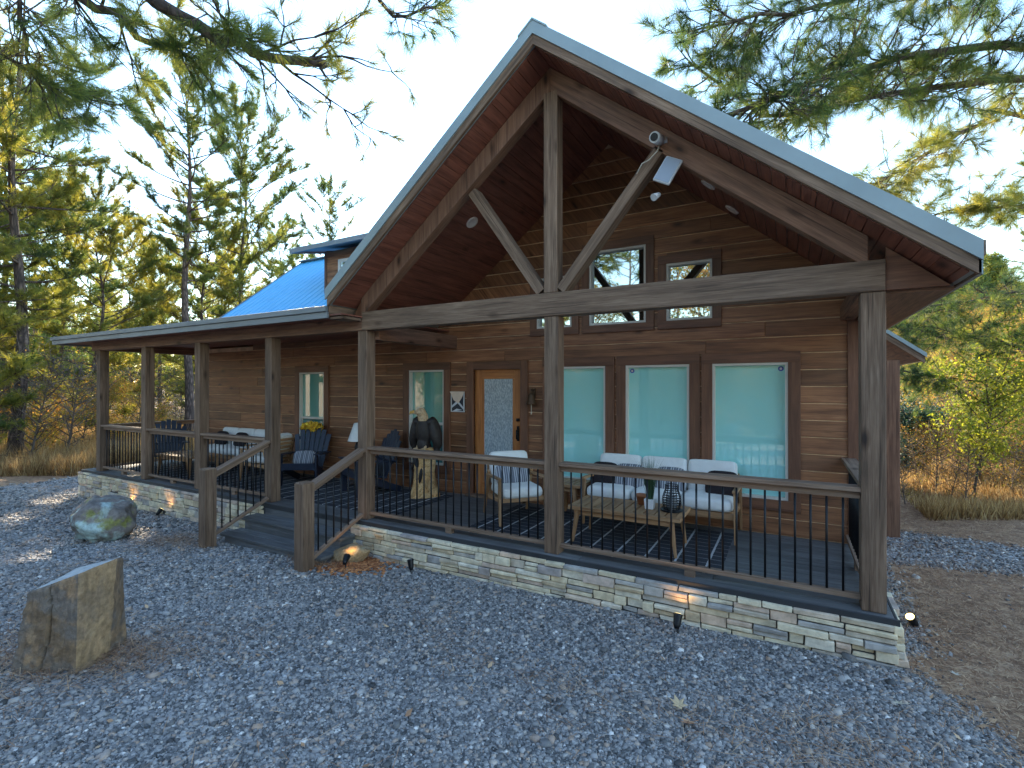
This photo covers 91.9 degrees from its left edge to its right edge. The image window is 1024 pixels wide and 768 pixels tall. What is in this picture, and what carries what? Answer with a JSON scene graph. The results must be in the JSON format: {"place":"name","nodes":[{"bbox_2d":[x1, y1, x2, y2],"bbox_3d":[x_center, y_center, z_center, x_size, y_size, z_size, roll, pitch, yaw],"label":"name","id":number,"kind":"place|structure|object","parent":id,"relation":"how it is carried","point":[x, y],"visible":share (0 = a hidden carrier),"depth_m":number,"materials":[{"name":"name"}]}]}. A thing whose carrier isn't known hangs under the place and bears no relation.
{"place":"outdoors","nodes":[
{"label":"outdoors","id":0,"kind":"place"},
{"bbox_2d":[0,476,1023,767],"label":"gravel","id":1,"kind":"structure","parent":0,"point":[200,730],"depth_m":3.36,"materials":[{"name":"gravel"}]},
{"bbox_2d":[0,342,1023,767],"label":"ground","id":2,"kind":"structure","parent":0,"point":[916,570],"depth_m":4.36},
{"bbox_2d":[0,96,46,237],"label":"pine tree","id":3,"kind":"object","parent":2,"relation":"on","point":[27,220],"visible":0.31,"depth_m":18.22,"materials":[{"name":"green plant"}]},
{"bbox_2d":[0,332,70,437],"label":"bare shrub","id":4,"kind":"object","parent":2,"relation":"on","point":[28,386],"visible":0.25,"depth_m":16.56,"materials":[{"name":"brown plant"}]},
{"bbox_2d":[0,359,70,446],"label":"bare shrub","id":5,"kind":"object","parent":2,"relation":"on","point":[10,406],"visible":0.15,"depth_m":17.19,"materials":[{"name":"brown plant"}]},
{"bbox_2d":[0,57,74,432],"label":"pine tree","id":6,"kind":"object","parent":2,"relation":"on","point":[19,165],"visible":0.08,"depth_m":24.10,"materials":[{"name":"green plant"}]},
{"bbox_2d":[1,164,92,403],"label":"pine tree","id":7,"kind":"object","parent":2,"relation":"on","point":[28,270],"visible":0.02,"depth_m":33.94,"materials":[{"name":"green plant"}]},
{"bbox_2d":[0,390,95,450],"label":"autumn bush","id":8,"kind":"object","parent":2,"relation":"on","point":[50,410],"visible":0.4,"depth_m":18.04,"materials":[{"name":"orange plant"}]},
{"bbox_2d":[0,24,100,433],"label":"pine tree","id":9,"kind":"object","parent":2,"relation":"on","point":[34,263],"visible":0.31,"depth_m":21.38,"materials":[{"name":"green plant"}]},
{"bbox_2d":[0,61,111,457],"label":"pine tree","id":10,"kind":"object","parent":2,"relation":"on","point":[18,365],"visible":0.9,"depth_m":15.30,"materials":[{"name":"green plant"}]},
{"bbox_2d":[0,330,115,457],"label":"bare shrub","id":11,"kind":"object","parent":2,"relation":"on","point":[38,427],"visible":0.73,"depth_m":15.72,"materials":[{"name":"brown plant"}]},
{"bbox_2d":[32,384,87,434],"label":"autumn tree","id":12,"kind":"object","parent":2,"relation":"on","point":[54,402],"visible":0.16,"depth_m":23.96,"materials":[{"name":"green plant"}]},
{"bbox_2d":[0,166,134,431],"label":"pine tree","id":13,"kind":"object","parent":2,"relation":"on","point":[115,286],"visible":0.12,"depth_m":25.05,"materials":[{"name":"green plant"}]},
{"bbox_2d":[11,557,126,674],"bbox_3d":[-3.209,1.726,3.655,0.472,0.830,0.572,0,0,1],"label":"standing stone","id":14,"kind":"object","parent":2,"relation":"on","point":[74,619],"visible":0.89,"depth_m":3.42,"materials":[{"name":"brown stone"}]},
{"bbox_2d":[0,0,148,458],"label":"pine tree","id":15,"kind":"object","parent":2,"relation":"on","point":[15,229],"visible":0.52,"depth_m":15.61,"materials":[{"name":"green plant"}]},
{"bbox_2d":[30,376,131,445],"bbox_3d":[-16.483,1.185,18.783,2.623,3.164,2.891,0,0,0],"label":"bare shrub","id":16,"kind":"object","parent":2,"relation":"on","point":[85,427],"visible":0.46,"depth_m":18.99,"materials":[{"name":"brown plant"}]},
{"bbox_2d":[26,343,139,452],"bbox_3d":[-14.829,0.631,16.188,3.482,4.200,3.838,0,0,18],"label":"bare shrub","id":17,"kind":"object","parent":2,"relation":"on","point":[73,408],"visible":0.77,"depth_m":16.40,"materials":[{"name":"brown plant"}]},
{"bbox_2d":[62,236,118,391],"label":"pine tree","id":18,"kind":"object","parent":2,"relation":"on","point":[91,249],"visible":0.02,"depth_m":49.67,"materials":[{"name":"green plant"}]},
{"bbox_2d":[5,157,183,443],"bbox_3d":[-17.333,-3.282,21.281,6.170,12.675,5.662,0,0,32],"label":"pine tree","id":19,"kind":"object","parent":2,"relation":"on","point":[144,298],"visible":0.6,"depth_m":20.89,"materials":[{"name":"green plant"}]},
{"bbox_2d":[0,406,193,476],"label":"dry grass","id":20,"kind":"structure","parent":2,"relation":"on","point":[75,459],"depth_m":14.90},
{"bbox_2d":[69,495,136,541],"bbox_3d":[-5.940,1.995,7.212,0.761,0.728,0.898,0,0,-36],"label":"boulder","id":21,"kind":"object","parent":2,"relation":"on","point":[97,518],"visible":0.91,"depth_m":6.98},
{"bbox_2d":[69,366,140,440],"bbox_3d":[-16.201,1.016,19.922,2.614,3.458,2.254,0,0,-15],"label":"autumn tree","id":22,"kind":"object","parent":2,"relation":"on","point":[116,395],"visible":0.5,"depth_m":19.92,"materials":[{"name":"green plant"}]},
{"bbox_2d":[91,366,162,421],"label":"bare shrub","id":23,"kind":"object","parent":2,"relation":"on","point":[129,393],"visible":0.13,"depth_m":24.78,"materials":[{"name":"brown plant"}]},
{"bbox_2d":[76,206,194,408],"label":"pine tree","id":24,"kind":"object","parent":2,"relation":"on","point":[119,262],"visible":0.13,"depth_m":41.03,"materials":[{"name":"green plant"}]},
{"bbox_2d":[110,356,183,440],"bbox_3d":[-16.338,0.717,22.127,3.839,4.202,3.484,0,0,1],"label":"bare shrub","id":25,"kind":"object","parent":2,"relation":"on","point":[139,392],"visible":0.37,"depth_m":22.28,"materials":[{"name":"brown plant"}]},
{"bbox_2d":[126,395,176,427],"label":"autumn bush","id":26,"kind":"object","parent":2,"relation":"on","point":[164,413],"visible":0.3,"depth_m":24.07,"materials":[{"name":"yellow plant"}]},
{"bbox_2d":[126,363,184,420],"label":"bare shrub","id":27,"kind":"object","parent":2,"relation":"on","point":[159,393],"visible":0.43,"depth_m":26.12,"materials":[{"name":"brown plant"}]},
{"bbox_2d":[113,232,211,416],"bbox_3d":[-23.422,-3.612,33.276,5.681,13.070,5.466,0,0,13],"label":"pine tree","id":28,"kind":"object","parent":2,"relation":"on","point":[177,298],"visible":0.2,"depth_m":32.81,"materials":[{"name":"green plant"}]},
{"bbox_2d":[156,367,194,417],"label":"bare shrub","id":29,"kind":"object","parent":2,"relation":"on","point":[181,400],"visible":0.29,"depth_m":24.57,"materials":[{"name":"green plant"}]},
{"bbox_2d":[156,365,194,425],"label":"bare shrub","id":30,"kind":"object","parent":2,"relation":"on","point":[181,415],"visible":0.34,"depth_m":27.73,"materials":[{"name":"brown plant"}]},
{"bbox_2d":[105,8,256,430],"bbox_3d":[-14.332,-6.607,21.829,5.979,19.090,5.883,0,0,-39],"label":"pine tree","id":31,"kind":"object","parent":2,"relation":"on","point":[157,129],"visible":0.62,"depth_m":21.77,"materials":[{"name":"green plant"}]},
{"bbox_2d":[124,177,269,409],"bbox_3d":[-16.460,-3.771,25.828,6.154,13.778,6.706,0,0,-38],"label":"pine tree","id":32,"kind":"object","parent":2,"relation":"on","point":[232,289],"visible":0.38,"depth_m":25.07,"materials":[{"name":"green plant"}]},
{"bbox_2d":[188,227,265,367],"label":"pine tree","id":33,"kind":"object","parent":2,"relation":"on","point":[208,296],"visible":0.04,"depth_m":49.35,"materials":[{"name":"green plant"}]},
{"bbox_2d":[146,81,312,317],"bbox_3d":[-15.011,-6.656,26.826,8.163,19.518,8.484,0,0,-28],"label":"pine tree","id":34,"kind":"object","parent":2,"relation":"on","point":[240,162],"visible":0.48,"depth_m":26.25,"materials":[{"name":"green plant"}]},
{"bbox_2d":[0,0,477,175],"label":"pine tree","id":35,"kind":"object","parent":2,"relation":"on","point":[225,34],"visible":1,"depth_m":4.52,"materials":[{"name":"green plant"}]},
{"bbox_2d":[248,211,305,291],"bbox_3d":[-18.765,-5.543,39.822,5.314,16.969,5.230,0,0,-5],"label":"pine tree","id":36,"kind":"object","parent":2,"relation":"on","point":[270,264],"visible":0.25,"depth_m":39.53,"materials":[{"name":"green plant"}]},
{"bbox_2d":[282,171,366,257],"bbox_3d":[-13.416,-6.278,36.025,6.937,18.798,5.548,0,0,36],"label":"pine tree","id":37,"kind":"object","parent":2,"relation":"on","point":[323,185],"visible":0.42,"depth_m":35.73,"materials":[{"name":"green plant"}]},
{"bbox_2d":[331,542,369,562],"bbox_3d":[-2.033,2.151,6.224,0.569,0.272,0.303,-19,-6,18],"label":"garden rock","id":38,"kind":"object","parent":2,"relation":"on","point":[356,551],"visible":0.65,"depth_m":6.12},
{"bbox_2d":[309,556,405,579],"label":"orange mulch","id":39,"kind":"object","parent":2,"relation":"on","point":[367,563],"visible":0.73,"depth_m":5.93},
{"bbox_2d":[0,484,1023,767],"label":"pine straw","id":40,"kind":"object","parent":2,"relation":"on","point":[142,644],"visible":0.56,"depth_m":3.36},
{"bbox_2d":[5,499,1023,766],"bbox_3d":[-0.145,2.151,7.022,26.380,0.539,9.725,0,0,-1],"label":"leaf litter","id":41,"kind":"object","parent":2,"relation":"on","point":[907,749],"visible":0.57,"depth_m":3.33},
{"bbox_2d":[8,247,1023,404],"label":"woods","id":42,"kind":"object","parent":2,"relation":"on","point":[993,264],"visible":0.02,"depth_m":50.20,"materials":[{"name":"plant"}]},
{"bbox_2d":[50,17,985,669],"bbox_3d":[-0.967,-0.469,10.648,15.410,6.395,9.980,0,0,29],"label":"log cabin","id":43,"kind":"object","parent":2,"relation":"on","point":[588,289],"visible":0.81,"depth_m":6.06,"materials":[{"name":"wood"}]},
{"bbox_2d":[129,461,263,481],"bbox_3d":[-6.578,1.822,10.338,3.000,0.009,1.500,0,0,29],"label":"porch rug","id":44,"kind":"object","parent":43,"relation":"on","point":[213,466],"depth_m":10.28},
{"bbox_2d":[154,419,189,463],"bbox_3d":[-7.550,1.322,10.861,0.809,1.051,0.886,0,0,-33],"label":"adirondack chair","id":45,"kind":"object","parent":44,"relation":"on","point":[166,424],"visible":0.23,"depth_m":11.12,"materials":[{"name":"blue paint"}]},
{"bbox_2d":[156,450,220,478],"bbox_3d":[-6.540,1.610,9.996,1.240,0.412,0.620,0,0,29],"label":"coffee table","id":46,"kind":"object","parent":44,"relation":"on","point":[213,457],"visible":0.48,"depth_m":9.88,"materials":[{"name":"brown wood"}]},
{"bbox_2d":[209,427,264,459],"bbox_3d":[-5.908,1.392,10.614,1.850,0.851,0.735,0,0,29],"label":"outdoor sofa","id":47,"kind":"object","parent":44,"relation":"on","point":[248,431],"visible":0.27,"depth_m":10.54,"materials":[{"name":"fabric"}]},
{"bbox_2d":[294,365,329,460],"bbox_3d":[-4.027,0.576,10.034,1.010,1.880,0.120,0,0,29],"label":"window","id":48,"kind":"structure","parent":43,"relation":"in","point":[312,386],"depth_m":10.06,"materials":[{"name":"beige"}]},
{"bbox_2d":[218,473,452,514],"bbox_3d":[-3.143,1.814,8.438,4.250,0.009,1.450,0,0,29],"label":"porch rug","id":49,"kind":"object","parent":43,"relation":"on","point":[287,487],"visible":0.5,"depth_m":8.03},
{"bbox_2d":[240,433,296,479],"bbox_3d":[-4.668,1.381,9.503,0.780,0.870,0.675,0,0,17],"label":"lounge armchair","id":50,"kind":"object","parent":49,"relation":"on","point":[287,443],"visible":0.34,"depth_m":9.45,"materials":[{"name":"fabric"}]},
{"bbox_2d":[281,427,331,485],"bbox_3d":[-3.810,1.315,9.166,0.809,1.051,0.886,0,0,-3],"label":"adirondack chair","id":51,"kind":"object","parent":49,"relation":"on","point":[302,443],"visible":0.87,"depth_m":9.41,"materials":[{"name":"blue paint"}]},
{"bbox_2d":[292,450,315,462],"bbox_3d":[-3.804,1.352,9.069,0.400,0.280,0.130,0,-30,-3],"label":"throw pillow","id":52,"kind":"object","parent":51,"relation":"on","point":[304,456],"visible":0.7,"depth_m":9.02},
{"bbox_2d":[300,421,324,476],"bbox_3d":[-3.912,1.268,9.695,0.561,1.113,0.391,0,0,29],"label":"plant stand","id":53,"kind":"object","parent":49,"relation":"on","point":[311,425],"visible":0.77,"depth_m":9.59,"materials":[{"name":"plant"}]},
{"bbox_2d":[348,423,357,486],"bbox_3d":[-2.779,1.261,8.895,0.340,1.120,0.340,0,0,29],"label":"floor lamp","id":54,"kind":"object","parent":49,"relation":"on","point":[353,436],"visible":0.41,"depth_m":8.79,"materials":[{"name":"fabric"}]},
{"bbox_2d":[338,429,401,496],"bbox_3d":[-2.373,1.312,8.387,0.886,1.051,0.809,0,0,-39],"label":"adirondack chair","id":55,"kind":"object","parent":49,"relation":"on","point":[392,438],"visible":0.52,"depth_m":8.38,"materials":[{"name":"blue paint"}]},
{"bbox_2d":[409,408,442,498],"bbox_3d":[-1.399,1.099,8.017,0.550,1.434,0.440,0,0,-4],"label":"eagle carving","id":56,"kind":"object","parent":49,"relation":"on","point":[425,431],"visible":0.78,"depth_m":7.89,"materials":[{"name":"brown wood"}]},
{"bbox_2d":[403,362,450,473],"bbox_3d":[-1.463,0.571,8.595,1.030,1.880,0.120,0,0,29],"label":"window","id":57,"kind":"structure","parent":43,"relation":"in","point":[427,386],"depth_m":8.58,"materials":[{"name":"teal"}]},
{"bbox_2d":[450,391,464,411],"bbox_3d":[-0.904,0.294,8.214,0.300,0.340,0.028,0,0,29],"label":"framed picture","id":58,"kind":"object","parent":43,"relation":"attached to","point":[457,401],"visible":1,"depth_m":8.20,"materials":[{"name":"paper"}]},
{"bbox_2d":[475,369,519,493],"bbox_3d":[-0.231,0.778,7.888,0.870,2.020,0.115,0,0,29],"label":"door","id":59,"kind":"structure","parent":43,"relation":"in","point":[497,392],"depth_m":7.93,"materials":[{"name":"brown glass"}]},
{"bbox_2d":[526,388,536,414],"bbox_3d":[0.291,0.266,7.462,0.176,0.400,0.176,0,0,29],"label":"porch bell","id":60,"kind":"object","parent":43,"relation":"hanging from","point":[531,401],"visible":1,"depth_m":7.43,"materials":[{"name":"brown metal"}]},
{"bbox_2d":[530,268,578,336],"bbox_3d":[0.647,-1.214,7.417,0.790,0.980,0.120,0,0,29],"label":"window","id":61,"kind":"structure","parent":43,"relation":"in","point":[571,324],"depth_m":7.36,"materials":[{"name":"beige"}]},
{"bbox_2d":[542,356,614,487],"bbox_3d":[0.969,0.570,7.229,1.110,1.910,0.120,0,0,29],"label":"window","id":62,"kind":"structure","parent":43,"relation":"in","point":[589,382],"depth_m":7.17,"materials":[{"name":"teal"}]},
{"bbox_2d":[461,505,733,575],"bbox_3d":[1.024,1.805,6.035,2.970,0.009,1.500,0,0,29],"label":"porch rug","id":63,"kind":"object","parent":43,"relation":"on","point":[702,548],"visible":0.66,"depth_m":5.88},
{"bbox_2d":[483,450,543,526],"bbox_3d":[0.031,1.370,6.706,0.675,0.870,0.780,0,0,-19],"label":"lounge armchair","id":64,"kind":"object","parent":63,"relation":"on","point":[515,486],"visible":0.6,"depth_m":6.49,"materials":[{"name":"fabric"}]},
{"bbox_2d":[495,466,529,482],"bbox_3d":[0.007,1.231,6.777,0.480,0.300,0.130,0,-24,-19],"label":"throw pillow","id":65,"kind":"object","parent":64,"relation":"on","point":[515,474],"visible":0.54,"depth_m":6.71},
{"bbox_2d":[564,477,590,511],"bbox_3d":[0.800,1.567,6.770,0.460,0.471,0.460,0,0,29],"label":"side table","id":66,"kind":"object","parent":63,"relation":"on","point":[575,484],"visible":0.41,"depth_m":6.70,"materials":[{"name":"brown wood"}]},
{"bbox_2d":[568,495,690,557],"bbox_3d":[1.327,1.593,5.625,1.240,0.412,0.620,0,0,29],"label":"coffee table","id":67,"kind":"object","parent":63,"relation":"on","point":[630,512],"visible":0.73,"depth_m":5.49,"materials":[{"name":"brown wood"}]},
{"bbox_2d":[660,483,682,512],"bbox_3d":[1.746,1.242,5.414,0.240,0.284,0.240,0,0,29],"label":"wire lantern","id":68,"kind":"object","parent":67,"relation":"on","point":[676,509],"visible":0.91,"depth_m":5.36,"materials":[{"name":"black metal"}]},
{"bbox_2d":[582,453,741,544],"bbox_3d":[1.870,1.375,6.247,1.850,0.851,0.735,0,0,29],"label":"outdoor sofa","id":69,"kind":"object","parent":63,"relation":"on","point":[699,465],"visible":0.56,"depth_m":6.13,"materials":[{"name":"fabric"}]},
{"bbox_2d":[590,461,616,482],"bbox_3d":[1.241,1.213,6.638,0.380,0.340,0.130,0,-20,29],"label":"throw pillow","id":70,"kind":"object","parent":69,"relation":"on","point":[606,479],"visible":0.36,"depth_m":6.59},
{"bbox_2d":[615,463,644,487],"bbox_3d":[1.538,1.212,6.472,0.400,0.340,0.130,0,-20,29],"label":"throw pillow","id":71,"kind":"object","parent":69,"relation":"on","point":[628,481],"visible":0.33,"depth_m":6.40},
{"bbox_2d":[655,466,685,491],"bbox_3d":[1.991,1.211,6.217,0.380,0.340,0.130,0,-20,29],"label":"throw pillow","id":72,"kind":"object","parent":69,"relation":"on","point":[662,484],"visible":0.28,"depth_m":6.17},
{"bbox_2d":[705,470,738,495],"bbox_3d":[2.514,1.210,5.923,0.380,0.340,0.130,0,-20,29],"label":"throw pillow","id":73,"kind":"object","parent":69,"relation":"on","point":[714,489],"visible":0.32,"depth_m":5.88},
{"bbox_2d":[582,235,654,333],"bbox_3d":[1.484,-1.366,6.948,1.030,1.280,0.120,0,0,29],"label":"window","id":74,"kind":"structure","parent":43,"relation":"in","point":[628,261],"depth_m":6.92,"materials":[{"name":"beige"}]},
{"bbox_2d":[636,131,666,173],"bbox_3d":[1.317,-2.198,4.704,0.290,0.332,0.253,0,0,29],"label":"security camera","id":75,"kind":"object","parent":43,"relation":"attached to","point":[658,139],"visible":0.97,"depth_m":4.61,"materials":[{"name":"grey plastic"}]},
{"bbox_2d":[616,354,699,461],"bbox_3d":[1.959,0.568,6.673,1.100,1.910,0.120,0,0,29],"label":"window","id":76,"kind":"structure","parent":43,"relation":"in","point":[658,396],"depth_m":6.68,"materials":[{"name":"teal"}]},
{"bbox_2d":[651,156,682,200],"bbox_3d":[1.440,-1.935,4.613,0.248,0.438,0.174,0,0,-17],"label":"solar floodlight","id":77,"kind":"object","parent":43,"relation":"attached to","point":[667,170],"visible":1,"depth_m":4.60,"materials":[{"name":"grey plastic"}]},
{"bbox_2d":[658,248,721,329],"bbox_3d":[2.321,-1.218,6.477,0.790,0.980,0.120,0,0,29],"label":"window","id":78,"kind":"structure","parent":43,"relation":"in","point":[706,263],"depth_m":6.45,"materials":[{"name":"beige"}]},
{"bbox_2d":[701,351,800,513],"bbox_3d":[2.936,0.566,6.125,1.100,1.910,0.120,0,0,29],"label":"window","id":79,"kind":"structure","parent":43,"relation":"in","point":[751,401],"depth_m":6.09,"materials":[{"name":"teal"}]},
{"bbox_2d":[673,613,682,632],"bbox_3d":[1.443,2.142,4.319,0.084,0.294,0.120,0,0,29],"label":"landscape light","id":80,"kind":"object","parent":2,"relation":"on","point":[677,618],"visible":0.93,"depth_m":4.30,"materials":[{"name":"black metal"}]},
{"bbox_2d":[629,0,1023,422],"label":"pine tree","id":81,"kind":"object","parent":2,"relation":"on","point":[847,92],"visible":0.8,"depth_m":6.17,"materials":[{"name":"green plant"}]},
{"bbox_2d":[904,613,918,626],"bbox_3d":[3.551,2.179,4.384,0.122,0.295,0.083,0,0,-5],"label":"landscape light","id":82,"kind":"object","parent":2,"relation":"on","point":[910,618],"visible":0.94,"depth_m":4.37,"materials":[{"name":"black metal"}]},
{"bbox_2d":[894,313,942,365],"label":"pine tree","id":83,"kind":"object","parent":2,"relation":"on","point":[927,351],"visible":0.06,"depth_m":25.58,"materials":[{"name":"green plant"}]},
{"bbox_2d":[900,411,948,471],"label":"autumn tree","id":84,"kind":"object","parent":2,"relation":"on","point":[922,436],"visible":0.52,"depth_m":11.06,"materials":[{"name":"green plant"}]},
{"bbox_2d":[900,445,948,503],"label":"bare shrub","id":85,"kind":"object","parent":2,"relation":"on","point":[901,480],"visible":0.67,"depth_m":8.92,"materials":[{"name":"brown plant"}]},
{"bbox_2d":[900,384,955,475],"bbox_3d":[9.276,1.160,11.590,1.888,2.386,1.810,0,0,16],"label":"juniper bush","id":86,"kind":"object","parent":2,"relation":"on","point":[905,418],"visible":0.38,"depth_m":11.25,"materials":[{"name":"green plant"}]},
{"bbox_2d":[900,429,957,484],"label":"bare shrub","id":87,"kind":"object","parent":2,"relation":"on","point":[915,456],"visible":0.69,"depth_m":10.26,"materials":[{"name":"brown plant"}]},
{"bbox_2d":[835,479,1023,767],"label":"needle litter","id":88,"kind":"object","parent":2,"relation":"on","point":[1018,679],"visible":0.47,"depth_m":4.25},
{"bbox_2d":[902,418,976,493],"bbox_3d":[8.262,1.454,9.829,1.452,1.590,1.318,0,0,42],"label":"bare shrub","id":89,"kind":"object","parent":2,"relation":"on","point":[935,485],"visible":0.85,"depth_m":9.69,"materials":[{"name":"brown plant"}]},
{"bbox_2d":[900,389,983,450],"bbox_3d":[11.823,0.978,13.904,2.218,2.362,2.557,0,0,13],"label":"autumn bush","id":90,"kind":"object","parent":2,"relation":"on","point":[935,409],"visible":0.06,"depth_m":13.65,"materials":[{"name":"green plant"}]},
{"bbox_2d":[909,389,985,470],"bbox_3d":[10.225,1.099,11.604,1.940,2.124,1.761,0,0,10],"label":"bare shrub","id":91,"kind":"object","parent":2,"relation":"on","point":[943,422],"visible":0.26,"depth_m":11.61,"materials":[{"name":"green plant"}]},
{"bbox_2d":[927,347,972,382],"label":"autumn tree","id":92,"kind":"object","parent":2,"relation":"on","point":[949,354],"visible":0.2,"depth_m":21.95,"materials":[{"name":"yellow plant"}]},
{"bbox_2d":[922,446,984,496],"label":"bare shrub","id":93,"kind":"object","parent":2,"relation":"on","point":[952,485],"visible":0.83,"depth_m":9.29,"materials":[{"name":"brown plant"}]},
{"bbox_2d":[932,397,978,467],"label":"bare shrub","id":94,"kind":"object","parent":2,"relation":"on","point":[952,433],"visible":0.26,"depth_m":11.37,"materials":[{"name":"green plant"}]},
{"bbox_2d":[900,350,1023,520],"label":"hillside grass","id":95,"kind":"structure","parent":2,"relation":"on","point":[1003,504],"depth_m":9.03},
{"bbox_2d":[947,289,991,331],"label":"autumn tree","id":96,"kind":"object","parent":2,"relation":"on","point":[969,304],"visible":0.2,"depth_m":44.85,"materials":[{"name":"green plant"}]},
{"bbox_2d":[918,298,1023,497],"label":"sapling","id":97,"kind":"object","parent":2,"relation":"on","point":[996,401],"visible":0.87,"depth_m":9.11,"materials":[{"name":"plant"}]},
{"bbox_2d":[932,435,1012,501],"bbox_3d":[8.213,1.566,8.819,1.130,1.362,1.245,0,0,-17],"label":"bare shrub","id":98,"kind":"object","parent":2,"relation":"on","point":[967,479],"visible":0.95,"depth_m":8.91,"materials":[{"name":"brown plant"}]},
{"bbox_2d":[925,369,1023,483],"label":"sapling","id":99,"kind":"object","parent":2,"relation":"on","point":[960,410],"visible":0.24,"depth_m":10.12,"materials":[{"name":"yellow plant"}]},
{"bbox_2d":[963,301,1006,352],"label":"autumn tree","id":100,"kind":"object","parent":2,"relation":"on","point":[988,308],"visible":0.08,"depth_m":29.94,"materials":[{"name":"yellow plant"}]},
{"bbox_2d":[959,439,1013,486],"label":"bare shrub","id":101,"kind":"object","parent":2,"relation":"on","point":[991,468],"visible":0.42,"depth_m":9.79,"materials":[{"name":"brown plant"}]},
{"bbox_2d":[959,431,1023,493],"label":"bare shrub","id":102,"kind":"object","parent":2,"relation":"on","point":[1009,468],"visible":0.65,"depth_m":9.25,"materials":[{"name":"brown plant"}]},
{"bbox_2d":[983,420,1023,497],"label":"bare shrub","id":103,"kind":"object","parent":2,"relation":"on","point":[1016,471],"visible":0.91,"depth_m":8.94,"materials":[{"name":"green plant"}]},
{"bbox_2d":[984,414,1023,472],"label":"autumn bush","id":104,"kind":"object","parent":2,"relation":"on","point":[1021,440],"visible":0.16,"depth_m":10.74,"materials":[{"name":"green plant"}]},
{"bbox_2d":[1000,438,1023,487],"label":"autumn bush","id":105,"kind":"object","parent":2,"relation":"on","point":[1016,460],"visible":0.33,"depth_m":9.87,"materials":[{"name":"orange plant"}]},
{"bbox_2d":[1001,149,1023,271],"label":"pine tree","id":106,"kind":"object","parent":2,"relation":"on","point":[1021,163],"visible":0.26,"depth_m":22.98,"materials":[{"name":"green plant"}]},
{"bbox_2d":[0,0,1023,389],"label":"sky","id":107,"kind":"structure","parent":0,"point":[446,80],"materials":[{"name":"white"}]},
{"bbox_2d":[633,457,667,509],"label":"potted grass","id":108,"kind":"object","parent":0,"point":[651,499],"depth_m":5.46,"materials":[{"name":"plant"}]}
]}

